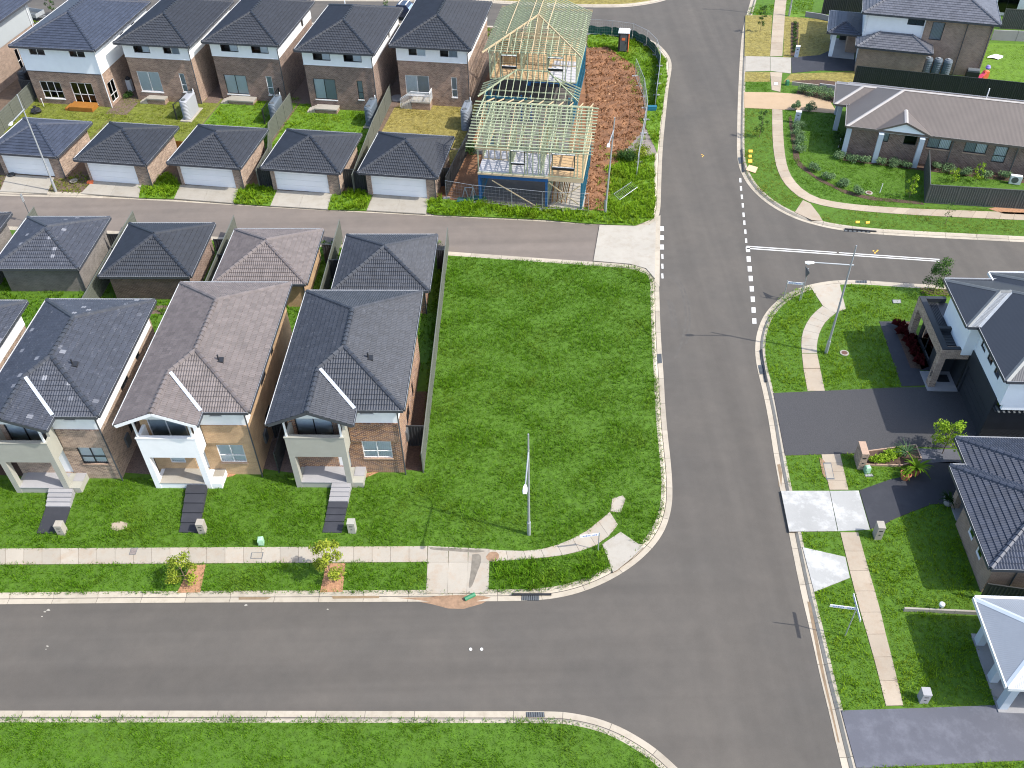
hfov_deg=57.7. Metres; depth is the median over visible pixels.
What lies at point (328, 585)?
mulch bed
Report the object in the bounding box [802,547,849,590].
driveway crossover
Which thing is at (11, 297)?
lawn grass
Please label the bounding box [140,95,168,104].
back landing
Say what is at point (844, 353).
pit cover
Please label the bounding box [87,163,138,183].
garage door
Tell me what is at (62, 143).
garage
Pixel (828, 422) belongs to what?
driveway
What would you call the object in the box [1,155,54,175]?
garage door
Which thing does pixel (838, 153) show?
round shrub
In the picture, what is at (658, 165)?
kerb
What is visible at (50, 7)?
street tree
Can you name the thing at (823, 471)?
concrete stain
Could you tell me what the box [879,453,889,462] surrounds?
bedding plant
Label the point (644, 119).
fence
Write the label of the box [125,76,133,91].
water heater
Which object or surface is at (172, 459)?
window
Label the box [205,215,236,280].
steel fence
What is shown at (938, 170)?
mulch bed
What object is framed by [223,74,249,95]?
window
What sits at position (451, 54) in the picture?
window
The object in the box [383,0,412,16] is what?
parked ute
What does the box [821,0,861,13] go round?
steel fence
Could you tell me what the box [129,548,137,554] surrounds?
access lid
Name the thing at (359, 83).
window
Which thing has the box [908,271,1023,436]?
two storey house
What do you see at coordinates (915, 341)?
cordyline
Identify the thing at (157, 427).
balcony door
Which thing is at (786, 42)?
lawn grass
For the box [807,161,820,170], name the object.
round shrub
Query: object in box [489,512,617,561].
footpath
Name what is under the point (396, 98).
air conditioner
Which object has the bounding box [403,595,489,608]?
mud spill
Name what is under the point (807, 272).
give way sign
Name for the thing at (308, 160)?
garage
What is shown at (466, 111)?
water tank
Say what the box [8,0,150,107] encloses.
two storey house
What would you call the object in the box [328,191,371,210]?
lawn
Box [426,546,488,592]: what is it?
driveway crossover
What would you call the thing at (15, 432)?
balcony door
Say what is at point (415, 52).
window
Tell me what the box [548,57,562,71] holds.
window frame
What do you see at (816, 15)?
retaining wall
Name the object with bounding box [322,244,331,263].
steel fence
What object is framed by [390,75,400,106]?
gravel
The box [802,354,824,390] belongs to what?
footpath
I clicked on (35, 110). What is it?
rubbish bag
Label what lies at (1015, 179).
air conditioner
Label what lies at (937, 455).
porch path
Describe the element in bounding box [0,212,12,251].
garage
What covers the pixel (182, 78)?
window
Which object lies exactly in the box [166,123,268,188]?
garage
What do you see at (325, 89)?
window
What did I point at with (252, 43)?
two storey house
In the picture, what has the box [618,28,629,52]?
portable toilet
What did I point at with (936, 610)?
retaining wall
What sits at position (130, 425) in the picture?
window
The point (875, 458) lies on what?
bedding plant
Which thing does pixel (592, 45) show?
weed grass
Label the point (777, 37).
footpath
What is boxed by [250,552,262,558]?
access lid
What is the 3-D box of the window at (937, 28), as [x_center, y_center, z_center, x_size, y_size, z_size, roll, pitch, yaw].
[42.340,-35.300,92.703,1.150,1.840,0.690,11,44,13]
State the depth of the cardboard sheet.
81.68 m
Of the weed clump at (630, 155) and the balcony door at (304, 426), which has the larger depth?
the weed clump at (630, 155)
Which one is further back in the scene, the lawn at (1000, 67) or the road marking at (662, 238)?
the lawn at (1000, 67)
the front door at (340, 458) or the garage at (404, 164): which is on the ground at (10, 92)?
the garage at (404, 164)
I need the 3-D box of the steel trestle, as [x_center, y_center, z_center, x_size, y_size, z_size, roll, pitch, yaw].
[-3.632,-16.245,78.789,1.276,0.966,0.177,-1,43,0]
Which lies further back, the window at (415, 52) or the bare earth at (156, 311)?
the window at (415, 52)
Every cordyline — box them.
[891,318,905,326]
[894,326,907,336]
[898,323,908,329]
[901,334,914,340]
[903,330,915,336]
[904,337,917,345]
[905,340,915,348]
[908,344,919,351]
[910,349,919,356]
[912,355,924,365]
[915,353,925,360]
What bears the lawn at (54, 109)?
on the ground at (10, 92)
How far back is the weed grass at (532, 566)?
50.84 m
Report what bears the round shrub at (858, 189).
on the mulch bed at (805, 169)
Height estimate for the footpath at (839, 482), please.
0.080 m
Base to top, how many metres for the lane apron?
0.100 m
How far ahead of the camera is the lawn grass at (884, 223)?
76.66 m
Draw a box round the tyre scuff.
[668,272,690,343]
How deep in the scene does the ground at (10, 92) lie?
87.88 m
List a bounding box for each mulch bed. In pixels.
[178,565,205,592]
[320,563,345,591]
[789,116,924,204]
[791,22,798,55]
[793,80,835,85]
[796,90,832,102]
[843,154,1023,182]
[895,322,928,369]
[920,287,949,295]
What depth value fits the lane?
76.71 m
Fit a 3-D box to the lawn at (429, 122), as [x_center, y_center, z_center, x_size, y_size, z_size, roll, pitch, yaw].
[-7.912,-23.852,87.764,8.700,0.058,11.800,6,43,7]
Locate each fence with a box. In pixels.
[0,82,35,136]
[0,206,37,283]
[18,79,36,96]
[82,210,136,297]
[106,234,117,245]
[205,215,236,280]
[213,239,222,251]
[255,93,292,185]
[257,168,272,186]
[272,422,286,472]
[319,219,342,289]
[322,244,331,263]
[328,259,338,278]
[343,169,354,187]
[351,84,391,190]
[353,172,367,190]
[406,425,423,445]
[421,228,448,472]
[436,249,443,268]
[440,168,451,186]
[443,180,588,211]
[445,85,487,194]
[587,19,661,104]
[614,182,635,199]
[632,59,649,173]
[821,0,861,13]
[853,65,1023,99]
[924,150,1023,208]
[981,583,1023,596]
[999,8,1023,29]
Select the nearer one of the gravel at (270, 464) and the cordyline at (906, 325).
the gravel at (270, 464)
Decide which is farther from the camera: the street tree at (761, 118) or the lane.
the street tree at (761, 118)
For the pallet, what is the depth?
89.81 m
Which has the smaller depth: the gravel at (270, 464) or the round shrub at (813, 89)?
the gravel at (270, 464)
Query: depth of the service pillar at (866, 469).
55.54 m
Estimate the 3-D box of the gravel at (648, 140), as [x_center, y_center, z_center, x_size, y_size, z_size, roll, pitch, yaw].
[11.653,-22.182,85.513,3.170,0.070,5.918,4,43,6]
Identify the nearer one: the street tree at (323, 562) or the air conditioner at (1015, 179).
the street tree at (323, 562)
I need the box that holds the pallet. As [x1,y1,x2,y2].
[646,105,656,110]
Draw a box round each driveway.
[0,174,53,193]
[81,181,140,197]
[174,185,237,203]
[270,190,331,209]
[367,194,428,213]
[744,92,834,113]
[773,387,976,455]
[791,51,854,72]
[841,705,1023,767]
[859,462,962,528]
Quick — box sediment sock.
[464,593,475,600]
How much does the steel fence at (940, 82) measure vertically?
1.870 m
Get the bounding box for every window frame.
[501,55,516,68]
[510,150,524,164]
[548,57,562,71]
[552,153,574,170]
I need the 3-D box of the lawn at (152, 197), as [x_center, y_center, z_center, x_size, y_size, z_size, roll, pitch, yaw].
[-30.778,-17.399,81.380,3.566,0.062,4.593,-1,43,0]
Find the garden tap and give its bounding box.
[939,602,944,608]
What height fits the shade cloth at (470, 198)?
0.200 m
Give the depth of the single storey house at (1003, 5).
104.66 m
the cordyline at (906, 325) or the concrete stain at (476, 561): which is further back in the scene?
the cordyline at (906, 325)
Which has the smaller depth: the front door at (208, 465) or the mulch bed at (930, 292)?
the front door at (208, 465)
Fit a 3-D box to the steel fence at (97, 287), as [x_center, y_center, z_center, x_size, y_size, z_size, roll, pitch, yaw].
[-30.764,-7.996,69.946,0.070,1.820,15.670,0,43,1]
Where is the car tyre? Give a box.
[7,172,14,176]
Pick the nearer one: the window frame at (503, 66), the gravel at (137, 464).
the gravel at (137, 464)
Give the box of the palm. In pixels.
[891,439,917,459]
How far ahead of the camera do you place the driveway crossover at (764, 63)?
97.11 m
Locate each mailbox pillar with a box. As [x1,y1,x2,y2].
[53,520,67,534]
[195,519,206,533]
[346,518,356,533]
[794,45,800,56]
[794,110,801,122]
[854,441,869,469]
[872,521,885,539]
[917,687,932,703]
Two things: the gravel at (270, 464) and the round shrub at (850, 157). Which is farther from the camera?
the round shrub at (850, 157)
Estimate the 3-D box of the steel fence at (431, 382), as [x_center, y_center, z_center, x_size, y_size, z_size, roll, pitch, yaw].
[-5.207,-3.426,64.530,0.070,1.720,23.971,0,43,1]
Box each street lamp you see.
[8,94,56,191]
[522,434,530,535]
[604,117,614,211]
[805,245,856,353]
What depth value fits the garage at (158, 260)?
68.66 m
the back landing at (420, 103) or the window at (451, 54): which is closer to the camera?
the window at (451, 54)
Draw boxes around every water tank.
[16,66,29,79]
[179,89,202,121]
[268,92,281,117]
[363,95,377,128]
[460,97,472,130]
[922,56,932,72]
[930,57,942,73]
[940,58,952,74]
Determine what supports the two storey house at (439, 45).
on the ground at (10, 92)
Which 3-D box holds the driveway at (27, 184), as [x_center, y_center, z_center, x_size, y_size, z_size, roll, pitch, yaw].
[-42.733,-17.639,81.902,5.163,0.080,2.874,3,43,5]
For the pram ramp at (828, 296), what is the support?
on the ground at (893, 645)
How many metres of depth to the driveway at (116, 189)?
80.88 m
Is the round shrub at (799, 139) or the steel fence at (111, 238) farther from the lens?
the round shrub at (799, 139)
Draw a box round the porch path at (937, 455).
[918,448,961,462]
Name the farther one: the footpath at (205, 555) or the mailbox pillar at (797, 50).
the mailbox pillar at (797, 50)
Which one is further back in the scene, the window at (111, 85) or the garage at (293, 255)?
the window at (111, 85)
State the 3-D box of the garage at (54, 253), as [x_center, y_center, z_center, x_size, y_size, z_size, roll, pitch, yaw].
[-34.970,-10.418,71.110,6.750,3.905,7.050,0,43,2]
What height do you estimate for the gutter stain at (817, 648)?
0.010 m
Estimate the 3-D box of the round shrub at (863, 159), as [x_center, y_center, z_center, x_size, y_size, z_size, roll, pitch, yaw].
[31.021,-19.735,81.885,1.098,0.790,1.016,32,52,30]
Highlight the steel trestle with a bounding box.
[462,187,475,196]
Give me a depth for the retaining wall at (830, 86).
91.86 m
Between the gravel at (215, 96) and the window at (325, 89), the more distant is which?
the gravel at (215, 96)
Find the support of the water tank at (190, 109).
on the lawn at (175, 121)
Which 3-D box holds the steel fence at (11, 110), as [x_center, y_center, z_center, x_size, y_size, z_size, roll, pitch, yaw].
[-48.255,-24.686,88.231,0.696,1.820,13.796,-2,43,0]
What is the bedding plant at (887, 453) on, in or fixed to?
in the planter bed at (898, 462)
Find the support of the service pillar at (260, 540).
on the ground at (423, 380)
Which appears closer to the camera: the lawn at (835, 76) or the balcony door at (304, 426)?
the balcony door at (304, 426)
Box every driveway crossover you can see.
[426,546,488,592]
[745,56,790,73]
[781,491,869,532]
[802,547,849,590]
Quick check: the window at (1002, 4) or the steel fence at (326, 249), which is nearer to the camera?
the steel fence at (326, 249)
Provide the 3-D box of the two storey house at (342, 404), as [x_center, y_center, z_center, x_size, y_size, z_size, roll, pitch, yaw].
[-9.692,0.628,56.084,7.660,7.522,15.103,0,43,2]
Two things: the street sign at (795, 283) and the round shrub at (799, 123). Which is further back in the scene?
the round shrub at (799, 123)
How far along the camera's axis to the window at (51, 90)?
92.19 m
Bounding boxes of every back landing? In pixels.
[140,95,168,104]
[221,95,256,105]
[307,104,339,113]
[400,88,432,109]
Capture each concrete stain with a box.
[429,547,483,551]
[469,554,480,587]
[486,552,498,560]
[819,458,825,477]
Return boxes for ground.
[0,24,659,205]
[0,230,660,592]
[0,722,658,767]
[493,0,649,3]
[744,0,1023,235]
[765,284,1023,767]
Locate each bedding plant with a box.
[868,453,880,463]
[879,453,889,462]
[883,448,896,460]
[890,448,903,457]
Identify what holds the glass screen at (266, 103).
on the lawn at (218, 122)
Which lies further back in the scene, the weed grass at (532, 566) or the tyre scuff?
the tyre scuff
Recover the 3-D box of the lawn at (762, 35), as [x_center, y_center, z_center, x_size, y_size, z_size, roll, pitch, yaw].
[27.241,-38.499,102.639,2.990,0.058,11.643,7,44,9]
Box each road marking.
[660,226,663,277]
[739,178,746,242]
[746,246,939,261]
[746,247,756,323]
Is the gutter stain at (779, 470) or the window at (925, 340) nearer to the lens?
the gutter stain at (779, 470)
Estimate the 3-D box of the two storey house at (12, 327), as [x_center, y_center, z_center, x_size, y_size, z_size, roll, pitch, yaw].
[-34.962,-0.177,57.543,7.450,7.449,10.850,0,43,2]
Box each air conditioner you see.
[391,94,400,101]
[1008,174,1022,184]
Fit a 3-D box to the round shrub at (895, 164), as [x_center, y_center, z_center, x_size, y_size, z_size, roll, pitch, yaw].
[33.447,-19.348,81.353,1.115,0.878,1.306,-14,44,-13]
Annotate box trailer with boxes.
[28,7,45,18]
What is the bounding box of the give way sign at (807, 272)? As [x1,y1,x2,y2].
[801,266,809,298]
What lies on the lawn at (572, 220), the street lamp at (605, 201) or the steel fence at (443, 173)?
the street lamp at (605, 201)
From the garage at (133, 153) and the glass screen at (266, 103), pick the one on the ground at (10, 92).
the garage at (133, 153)
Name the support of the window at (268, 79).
in the two storey house at (252, 43)
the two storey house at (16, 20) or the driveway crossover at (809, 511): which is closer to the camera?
the driveway crossover at (809, 511)
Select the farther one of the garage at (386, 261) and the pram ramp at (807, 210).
the pram ramp at (807, 210)
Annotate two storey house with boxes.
[0,0,33,91]
[0,298,156,533]
[0,299,28,369]
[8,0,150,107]
[112,0,233,103]
[112,281,292,532]
[200,0,314,101]
[265,289,423,532]
[293,0,403,110]
[388,0,492,106]
[826,0,1001,75]
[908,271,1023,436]
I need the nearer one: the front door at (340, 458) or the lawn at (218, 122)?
the front door at (340, 458)
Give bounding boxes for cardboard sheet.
[746,165,757,172]
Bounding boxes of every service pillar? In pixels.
[257,536,264,545]
[863,465,870,473]
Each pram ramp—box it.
[602,532,643,572]
[795,200,822,220]
[811,284,845,312]
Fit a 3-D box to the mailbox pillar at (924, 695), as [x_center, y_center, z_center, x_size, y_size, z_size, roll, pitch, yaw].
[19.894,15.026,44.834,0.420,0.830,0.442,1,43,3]
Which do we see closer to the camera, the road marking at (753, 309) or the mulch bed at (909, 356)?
the mulch bed at (909, 356)
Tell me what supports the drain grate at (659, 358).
on the road
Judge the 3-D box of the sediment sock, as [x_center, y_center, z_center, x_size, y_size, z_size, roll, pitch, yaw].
[-2.255,11.401,49.840,0.627,0.278,0.238,-20,46,-19]
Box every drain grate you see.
[512,593,550,600]
[526,712,544,716]
[657,354,661,363]
[738,148,743,171]
[758,349,766,381]
[844,228,876,232]
[856,280,866,282]
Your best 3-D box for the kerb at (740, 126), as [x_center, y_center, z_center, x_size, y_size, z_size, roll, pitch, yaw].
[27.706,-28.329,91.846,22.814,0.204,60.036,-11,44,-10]
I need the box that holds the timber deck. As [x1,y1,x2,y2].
[65,101,98,111]
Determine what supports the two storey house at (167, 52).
on the ground at (10, 92)
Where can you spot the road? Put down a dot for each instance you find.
(686, 640)
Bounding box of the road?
[0,0,1023,767]
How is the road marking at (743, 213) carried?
on the road
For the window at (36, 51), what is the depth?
90.01 m
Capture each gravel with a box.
[0,462,22,475]
[105,85,140,114]
[125,444,159,473]
[203,84,222,102]
[264,422,292,472]
[291,77,310,103]
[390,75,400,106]
[406,391,427,470]
[625,130,655,157]
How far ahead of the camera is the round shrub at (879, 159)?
81.52 m
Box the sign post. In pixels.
[20,193,28,212]
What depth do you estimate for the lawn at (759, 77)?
95.05 m
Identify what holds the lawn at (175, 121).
on the ground at (10, 92)
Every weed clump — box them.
[123,90,132,98]
[465,141,476,154]
[615,148,636,161]
[633,142,650,156]
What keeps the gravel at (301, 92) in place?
on the ground at (10, 92)
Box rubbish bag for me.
[30,105,41,113]
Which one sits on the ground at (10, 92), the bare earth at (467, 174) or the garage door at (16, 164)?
the bare earth at (467, 174)
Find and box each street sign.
[580,532,599,550]
[783,280,803,300]
[829,593,860,635]
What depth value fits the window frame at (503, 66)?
87.80 m
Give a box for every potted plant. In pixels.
[900,467,912,480]
[903,452,931,479]
[939,490,961,509]
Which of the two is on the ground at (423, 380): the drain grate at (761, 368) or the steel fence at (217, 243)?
the steel fence at (217, 243)
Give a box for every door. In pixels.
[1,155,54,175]
[3,424,45,439]
[59,450,73,471]
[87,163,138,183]
[146,419,188,435]
[180,166,235,187]
[196,451,209,467]
[274,171,329,192]
[294,419,333,434]
[338,452,351,465]
[371,176,426,197]
[620,34,626,50]
[959,368,987,430]
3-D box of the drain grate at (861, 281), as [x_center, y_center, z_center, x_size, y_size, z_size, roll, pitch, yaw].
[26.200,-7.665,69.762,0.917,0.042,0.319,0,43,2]
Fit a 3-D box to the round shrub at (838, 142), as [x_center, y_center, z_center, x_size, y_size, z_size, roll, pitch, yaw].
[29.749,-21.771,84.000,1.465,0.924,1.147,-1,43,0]
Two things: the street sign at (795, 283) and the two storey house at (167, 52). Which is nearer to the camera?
the street sign at (795, 283)
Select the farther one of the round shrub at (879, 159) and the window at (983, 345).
the round shrub at (879, 159)
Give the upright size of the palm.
1.017 m
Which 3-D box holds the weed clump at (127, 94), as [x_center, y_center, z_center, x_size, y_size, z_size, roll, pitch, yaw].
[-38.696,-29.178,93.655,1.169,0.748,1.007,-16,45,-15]
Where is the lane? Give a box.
[0,193,598,261]
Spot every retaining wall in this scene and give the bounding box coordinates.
[792,81,818,87]
[805,11,828,20]
[819,83,834,92]
[903,607,976,614]
[991,30,1023,41]
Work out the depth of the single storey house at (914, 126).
80.66 m
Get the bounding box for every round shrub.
[790,126,805,136]
[791,100,800,109]
[792,120,805,129]
[793,134,807,143]
[793,142,807,152]
[798,83,809,92]
[803,100,816,111]
[806,84,822,95]
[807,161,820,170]
[818,85,833,99]
[821,171,835,178]
[833,130,845,139]
[833,137,843,147]
[833,150,846,158]
[838,177,850,186]
[846,154,859,163]
[853,184,864,194]
[858,155,871,163]
[876,157,887,164]
[888,156,901,167]
[901,159,912,167]
[932,161,941,168]
[940,162,956,172]
[957,167,973,175]
[978,168,993,179]
[998,170,1012,178]
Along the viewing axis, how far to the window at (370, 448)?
55.20 m
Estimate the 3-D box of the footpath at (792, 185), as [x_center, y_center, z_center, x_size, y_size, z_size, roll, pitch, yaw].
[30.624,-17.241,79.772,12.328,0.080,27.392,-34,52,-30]
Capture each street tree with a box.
[43,0,55,10]
[164,549,197,585]
[308,538,346,580]
[754,110,769,136]
[758,5,767,28]
[922,257,954,291]
[930,419,966,453]
[944,203,955,223]
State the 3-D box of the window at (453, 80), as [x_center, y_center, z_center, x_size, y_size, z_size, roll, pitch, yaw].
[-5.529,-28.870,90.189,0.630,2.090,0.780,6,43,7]
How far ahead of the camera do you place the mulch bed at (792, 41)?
101.93 m
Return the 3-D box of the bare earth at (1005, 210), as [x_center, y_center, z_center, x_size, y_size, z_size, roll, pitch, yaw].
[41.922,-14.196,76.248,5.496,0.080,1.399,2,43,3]
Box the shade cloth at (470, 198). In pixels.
[457,195,486,201]
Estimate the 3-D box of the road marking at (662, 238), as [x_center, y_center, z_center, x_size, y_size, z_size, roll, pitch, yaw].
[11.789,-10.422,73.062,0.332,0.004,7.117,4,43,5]
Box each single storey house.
[833,81,1023,175]
[948,435,1023,591]
[971,595,1023,713]
[997,0,1023,14]
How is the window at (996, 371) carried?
in the two storey house at (970, 337)
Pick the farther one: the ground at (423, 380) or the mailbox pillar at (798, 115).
the mailbox pillar at (798, 115)
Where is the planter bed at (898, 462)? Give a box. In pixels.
[866,444,921,466]
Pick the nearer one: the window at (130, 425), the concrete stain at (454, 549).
the concrete stain at (454, 549)
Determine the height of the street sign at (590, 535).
1.600 m
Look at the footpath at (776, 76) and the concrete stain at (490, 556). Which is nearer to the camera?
the concrete stain at (490, 556)
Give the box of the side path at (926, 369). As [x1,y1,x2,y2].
[916,338,928,370]
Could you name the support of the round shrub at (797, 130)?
on the ground at (821, 210)
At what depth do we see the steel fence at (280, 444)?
56.95 m
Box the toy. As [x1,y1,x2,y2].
[978,65,990,78]
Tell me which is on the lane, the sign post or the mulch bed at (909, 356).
the sign post
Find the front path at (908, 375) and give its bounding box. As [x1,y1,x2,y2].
[879,321,924,386]
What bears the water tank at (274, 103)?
on the lawn at (218, 122)
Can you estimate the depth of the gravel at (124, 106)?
92.70 m
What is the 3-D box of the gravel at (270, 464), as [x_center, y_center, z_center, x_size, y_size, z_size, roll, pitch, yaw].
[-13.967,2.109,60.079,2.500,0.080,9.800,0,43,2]
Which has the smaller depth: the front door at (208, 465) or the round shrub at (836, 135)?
the front door at (208, 465)
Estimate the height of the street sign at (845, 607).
2.750 m
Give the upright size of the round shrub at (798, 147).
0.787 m
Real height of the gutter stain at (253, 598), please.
0.010 m
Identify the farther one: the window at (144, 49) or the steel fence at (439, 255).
the window at (144, 49)
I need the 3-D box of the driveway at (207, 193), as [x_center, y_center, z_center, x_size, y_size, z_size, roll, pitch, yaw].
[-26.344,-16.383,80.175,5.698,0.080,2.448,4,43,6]
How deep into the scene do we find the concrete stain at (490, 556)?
51.70 m
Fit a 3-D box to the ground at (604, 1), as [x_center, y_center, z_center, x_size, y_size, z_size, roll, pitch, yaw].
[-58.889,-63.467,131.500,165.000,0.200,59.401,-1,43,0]
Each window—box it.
[14,48,23,67]
[28,49,45,55]
[39,81,65,99]
[68,51,85,57]
[70,82,98,104]
[77,448,109,464]
[107,78,118,101]
[121,376,127,390]
[128,421,136,432]
[133,46,149,52]
[136,71,163,92]
[162,47,179,54]
[170,458,185,461]
[178,73,187,92]
[216,445,247,463]
[220,45,237,51]
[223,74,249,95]
[251,46,268,53]
[265,76,274,95]
[312,53,330,60]
[313,78,337,100]
[343,55,361,61]
[357,81,364,100]
[361,441,393,459]
[405,75,429,96]
[406,406,408,423]
[408,49,425,55]
[439,50,457,57]
[451,77,457,97]
[883,133,889,141]
[903,135,917,144]
[907,19,924,25]
[920,325,933,359]
[925,138,951,150]
[929,22,945,40]
[962,142,987,155]
[968,526,973,540]
[976,547,981,559]
[981,342,986,351]
[987,354,992,364]
[990,146,1008,162]
[994,368,999,378]
[998,0,1019,12]
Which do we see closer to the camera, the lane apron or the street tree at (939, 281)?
the street tree at (939, 281)
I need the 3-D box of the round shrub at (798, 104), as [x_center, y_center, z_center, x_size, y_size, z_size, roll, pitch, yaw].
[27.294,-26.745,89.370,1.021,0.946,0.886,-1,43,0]
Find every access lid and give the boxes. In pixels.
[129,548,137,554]
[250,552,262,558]
[823,462,834,479]
[892,299,900,303]
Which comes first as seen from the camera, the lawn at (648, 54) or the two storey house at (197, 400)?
the two storey house at (197, 400)
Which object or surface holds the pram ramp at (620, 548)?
on the ground at (423, 380)
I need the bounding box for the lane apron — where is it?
[593,216,659,285]
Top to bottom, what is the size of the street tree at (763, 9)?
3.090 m
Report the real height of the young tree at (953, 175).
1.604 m
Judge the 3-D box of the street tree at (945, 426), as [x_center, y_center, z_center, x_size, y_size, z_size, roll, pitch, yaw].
[26.319,3.164,55.948,1.872,2.839,2.166,-1,43,0]
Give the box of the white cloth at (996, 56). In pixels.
[988,54,1002,58]
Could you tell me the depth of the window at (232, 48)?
89.64 m
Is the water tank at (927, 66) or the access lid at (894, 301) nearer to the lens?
the access lid at (894, 301)
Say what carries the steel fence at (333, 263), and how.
on the ground at (423, 380)
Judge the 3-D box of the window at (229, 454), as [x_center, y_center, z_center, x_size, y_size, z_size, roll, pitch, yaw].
[-16.648,3.939,55.521,1.660,1.590,0.780,0,43,2]
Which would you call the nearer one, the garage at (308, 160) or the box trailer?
the garage at (308, 160)
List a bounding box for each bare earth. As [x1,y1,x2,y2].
[112,521,127,530]
[152,305,167,313]
[437,61,603,210]
[584,47,646,207]
[989,207,1023,213]
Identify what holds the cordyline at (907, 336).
on the mulch bed at (909, 356)
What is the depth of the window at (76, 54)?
89.51 m
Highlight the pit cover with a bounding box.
[840,350,848,355]
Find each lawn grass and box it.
[0,171,89,192]
[0,240,442,370]
[742,108,1023,235]
[745,15,853,81]
[747,0,813,14]
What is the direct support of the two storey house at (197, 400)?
on the ground at (423, 380)
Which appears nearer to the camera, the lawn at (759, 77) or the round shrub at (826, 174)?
the round shrub at (826, 174)
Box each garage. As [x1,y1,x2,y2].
[0,117,92,178]
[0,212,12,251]
[0,216,111,290]
[73,121,179,186]
[97,222,215,298]
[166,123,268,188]
[212,228,323,306]
[260,128,362,194]
[331,233,437,313]
[357,131,454,198]
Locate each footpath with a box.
[0,546,427,564]
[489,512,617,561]
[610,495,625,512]
[770,0,786,55]
[770,72,781,91]
[772,109,1023,219]
[801,306,834,352]
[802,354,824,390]
[821,454,847,489]
[840,532,902,705]
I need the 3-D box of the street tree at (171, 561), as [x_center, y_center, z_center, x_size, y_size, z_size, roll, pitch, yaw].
[-17.748,9.896,49.942,1.663,2.592,1.733,-1,43,0]
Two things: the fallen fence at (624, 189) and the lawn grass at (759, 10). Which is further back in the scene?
the lawn grass at (759, 10)
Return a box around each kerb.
[0,23,671,225]
[0,226,671,603]
[0,711,676,767]
[314,0,664,6]
[737,0,1023,241]
[755,280,945,767]
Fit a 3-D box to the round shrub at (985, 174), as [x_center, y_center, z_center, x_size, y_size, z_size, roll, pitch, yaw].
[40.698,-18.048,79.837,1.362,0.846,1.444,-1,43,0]
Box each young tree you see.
[905,174,919,196]
[947,167,960,181]
[973,163,986,181]
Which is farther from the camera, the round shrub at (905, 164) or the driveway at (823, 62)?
the driveway at (823, 62)
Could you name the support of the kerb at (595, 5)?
on the ground at (604, 1)
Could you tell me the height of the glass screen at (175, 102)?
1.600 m
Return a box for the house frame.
[465,0,598,209]
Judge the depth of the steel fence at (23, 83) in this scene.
93.41 m
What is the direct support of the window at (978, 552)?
in the single storey house at (987, 475)
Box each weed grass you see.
[490,545,611,590]
[504,43,648,211]
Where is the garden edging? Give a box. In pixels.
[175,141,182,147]
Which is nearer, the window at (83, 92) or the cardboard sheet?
the cardboard sheet
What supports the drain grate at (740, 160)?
on the kerb at (740, 126)
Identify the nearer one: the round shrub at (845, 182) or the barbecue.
the round shrub at (845, 182)
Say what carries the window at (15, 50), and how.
in the two storey house at (16, 20)
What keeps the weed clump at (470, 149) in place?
on the bare earth at (467, 174)
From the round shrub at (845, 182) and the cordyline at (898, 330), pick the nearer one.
the cordyline at (898, 330)
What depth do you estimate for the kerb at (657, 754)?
45.04 m
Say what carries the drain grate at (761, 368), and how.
on the kerb at (826, 658)
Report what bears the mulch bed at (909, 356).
on the ground at (893, 645)
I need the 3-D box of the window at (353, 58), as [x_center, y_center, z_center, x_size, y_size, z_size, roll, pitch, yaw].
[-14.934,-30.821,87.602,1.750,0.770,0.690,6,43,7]
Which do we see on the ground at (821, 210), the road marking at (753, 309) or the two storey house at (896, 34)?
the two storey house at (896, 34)
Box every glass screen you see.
[172,89,191,119]
[261,88,278,123]
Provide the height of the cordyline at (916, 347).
0.628 m
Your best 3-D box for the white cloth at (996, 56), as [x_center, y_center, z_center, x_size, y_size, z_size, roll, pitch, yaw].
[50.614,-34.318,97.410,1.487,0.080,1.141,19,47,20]
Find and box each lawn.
[4,98,113,137]
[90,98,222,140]
[139,172,178,198]
[204,101,297,148]
[235,184,275,205]
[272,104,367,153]
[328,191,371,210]
[382,104,478,164]
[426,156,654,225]
[588,35,666,152]
[744,15,771,56]
[744,72,769,81]
[783,16,830,56]
[784,72,854,81]
[785,11,807,17]
[980,43,1023,81]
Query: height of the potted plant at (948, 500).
0.893 m
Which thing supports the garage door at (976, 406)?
in the two storey house at (970, 337)
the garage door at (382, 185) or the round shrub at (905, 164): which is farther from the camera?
the round shrub at (905, 164)
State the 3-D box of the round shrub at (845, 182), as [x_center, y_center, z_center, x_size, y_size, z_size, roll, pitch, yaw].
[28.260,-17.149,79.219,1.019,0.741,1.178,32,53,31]
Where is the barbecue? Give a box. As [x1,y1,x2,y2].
[965,67,979,77]
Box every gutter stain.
[239,597,270,599]
[332,596,378,598]
[777,464,781,486]
[808,602,839,742]

